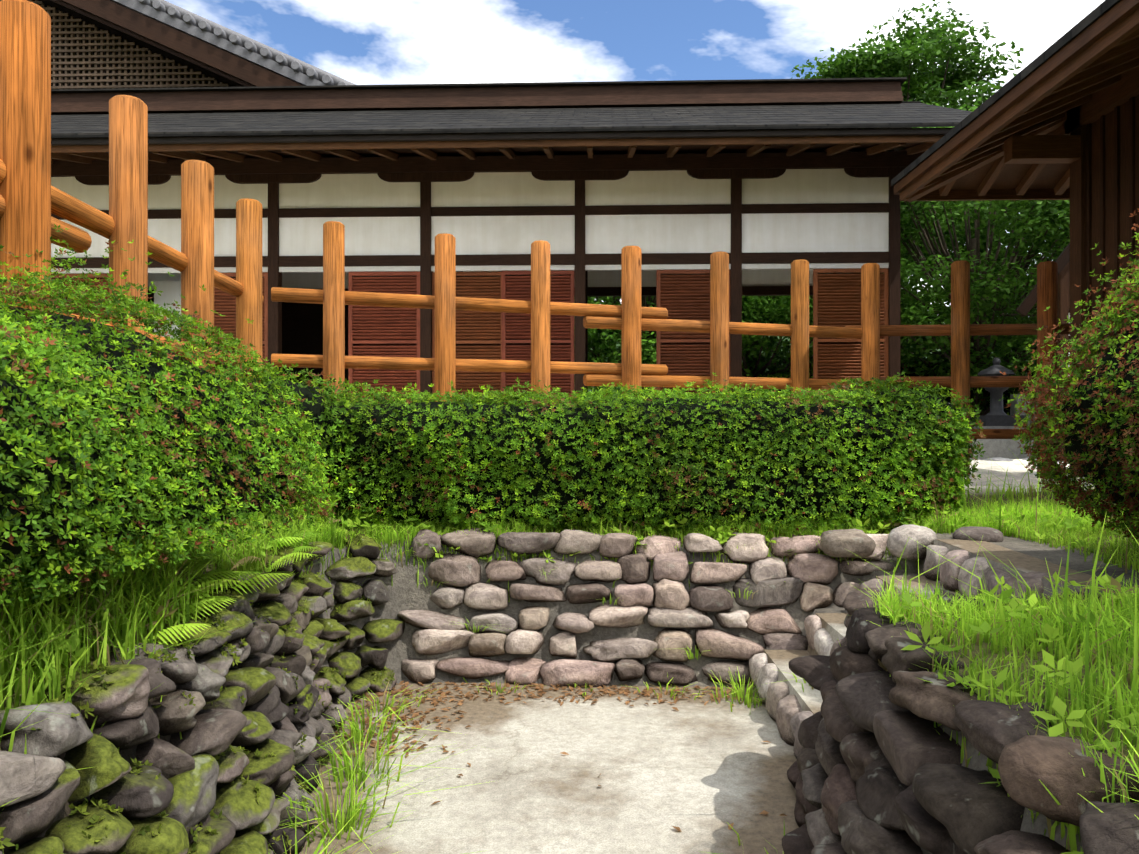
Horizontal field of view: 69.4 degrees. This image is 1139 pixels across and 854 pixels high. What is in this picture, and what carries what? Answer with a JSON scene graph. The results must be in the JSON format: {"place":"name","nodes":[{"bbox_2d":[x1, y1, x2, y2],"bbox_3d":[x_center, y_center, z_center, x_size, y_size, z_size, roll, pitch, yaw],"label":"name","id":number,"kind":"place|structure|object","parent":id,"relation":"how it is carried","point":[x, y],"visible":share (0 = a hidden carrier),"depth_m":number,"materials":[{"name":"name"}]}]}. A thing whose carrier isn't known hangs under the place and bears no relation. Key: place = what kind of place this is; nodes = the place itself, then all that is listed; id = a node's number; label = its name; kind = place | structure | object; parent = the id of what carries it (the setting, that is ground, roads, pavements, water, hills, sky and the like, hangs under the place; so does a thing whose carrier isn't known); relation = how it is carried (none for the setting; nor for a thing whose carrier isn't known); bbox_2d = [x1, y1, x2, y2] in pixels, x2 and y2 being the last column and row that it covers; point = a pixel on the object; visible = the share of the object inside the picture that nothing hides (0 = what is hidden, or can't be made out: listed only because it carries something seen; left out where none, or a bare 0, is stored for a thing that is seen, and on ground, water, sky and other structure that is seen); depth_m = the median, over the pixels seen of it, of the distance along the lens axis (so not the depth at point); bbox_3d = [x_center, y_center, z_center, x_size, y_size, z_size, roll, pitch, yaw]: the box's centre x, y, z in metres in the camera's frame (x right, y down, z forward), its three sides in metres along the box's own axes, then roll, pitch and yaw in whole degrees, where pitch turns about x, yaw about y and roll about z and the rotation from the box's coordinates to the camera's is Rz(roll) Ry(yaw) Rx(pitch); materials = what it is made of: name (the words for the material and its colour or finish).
{"place":"outdoors","nodes":[
{"label":"outdoors","id":0,"kind":"place"},
{"bbox_2d":[0,0,418,302],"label":"gable","id":1,"kind":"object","parent":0,"point":[102,44],"visible":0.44,"depth_m":14.20,"materials":[{"name":"brown wood"}]},
{"bbox_2d":[110,0,355,85],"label":"roof tiles","id":2,"kind":"object","parent":1,"relation":"on","point":[239,45],"visible":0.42,"depth_m":13.02,"materials":[{"name":"grey tile"}]},
{"bbox_2d":[0,335,1138,853],"bbox_3d":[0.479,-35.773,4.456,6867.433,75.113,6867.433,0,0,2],"label":"ground","id":3,"kind":"structure","parent":0,"point":[408,591],"depth_m":4.95,"materials":[{"name":"soil"}]},
{"bbox_2d":[51,81,953,401],"bbox_3d":[-2.929,-2.466,12.376,16.432,5.134,5.500,0,0,2],"label":"timber frame","id":4,"kind":"object","parent":3,"relation":"on","point":[579,159],"visible":0.25,"depth_m":10.94,"materials":[{"name":"brown wood"}]},
{"bbox_2d":[51,268,887,404],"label":"shutters","id":5,"kind":"object","parent":4,"relation":"attached to","point":[378,331],"visible":0.35,"depth_m":10.98,"materials":[{"name":"brown wood"}]},
{"bbox_2d":[51,128,894,340],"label":"wing plaster panels","id":6,"kind":"object","parent":4,"relation":"attached to","point":[761,233],"visible":0.38,"depth_m":10.97,"materials":[{"name":"white paint"}]},
{"bbox_2d":[51,77,971,158],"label":"wing roof shingles","id":7,"kind":"object","parent":4,"relation":"on","point":[907,114],"visible":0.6,"depth_m":10.73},
{"bbox_2d":[0,0,1069,557],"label":"log fence","id":8,"kind":"object","parent":3,"relation":"on","point":[32,198],"visible":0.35,"depth_m":6.89,"materials":[{"name":"brown wood"}]},
{"bbox_2d":[0,208,1138,605],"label":"azalea hedge","id":9,"kind":"object","parent":3,"relation":"on","point":[50,344],"depth_m":3.80,"materials":[{"name":"green plant"}]},
{"bbox_2d":[0,524,1138,853],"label":"retaining wall cobbles","id":10,"kind":"object","parent":3,"relation":"on","point":[876,766],"visible":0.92,"depth_m":2.90,"materials":[{"name":"grey stone"}]},
{"bbox_2d":[0,535,394,853],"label":"moss tufts","id":11,"kind":"object","parent":10,"relation":"on","point":[83,805],"visible":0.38,"depth_m":2.52,"materials":[{"name":"green plant"}]},
{"bbox_2d":[0,445,1138,853],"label":"grass and weeds","id":12,"kind":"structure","parent":3,"relation":"on","point":[1092,625],"depth_m":2.74,"materials":[{"name":"green plant"}]},
{"bbox_2d":[299,539,1121,853],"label":"paved path","id":13,"kind":"structure","parent":3,"relation":"on","point":[699,773],"depth_m":3.62,"materials":[{"name":"concrete"}]},
{"bbox_2d":[0,532,786,831],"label":"ferns and leaf litter","id":14,"kind":"object","parent":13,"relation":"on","point":[212,599],"visible":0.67,"depth_m":3.96,"materials":[{"name":"green plant"}]},
{"bbox_2d":[574,0,1069,415],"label":"tree","id":15,"kind":"object","parent":3,"relation":"on","point":[895,61],"depth_m":17.60,"materials":[{"name":"green plant"}]},
{"bbox_2d":[949,357,1060,461],"bbox_3d":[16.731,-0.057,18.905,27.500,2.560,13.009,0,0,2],"label":"stone lantern","id":16,"kind":"object","parent":3,"relation":"on","point":[996,417],"visible":0.19,"depth_m":15.32,"materials":[{"name":"stone"}]},
{"bbox_2d":[894,0,1138,477],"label":"wooden building","id":17,"kind":"structure","parent":3,"relation":"on","point":[1062,123],"depth_m":7.61,"materials":[{"name":"brown wood"}]},
{"bbox_2d":[891,0,1120,185],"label":"hall roof","id":18,"kind":"structure","parent":17,"relation":"on","point":[1091,18],"depth_m":6.56,"materials":[{"name":"wood"}]},
{"bbox_2d":[165,0,1104,305],"label":"sky","id":19,"kind":"structure","parent":0,"point":[358,42],"materials":[{"name":"blue"}]},
{"bbox_2d":[1015,243,1069,460],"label":"hall","id":20,"kind":"structure","parent":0,"point":[1028,303],"depth_m":12.72,"materials":[{"name":"brown wood"}]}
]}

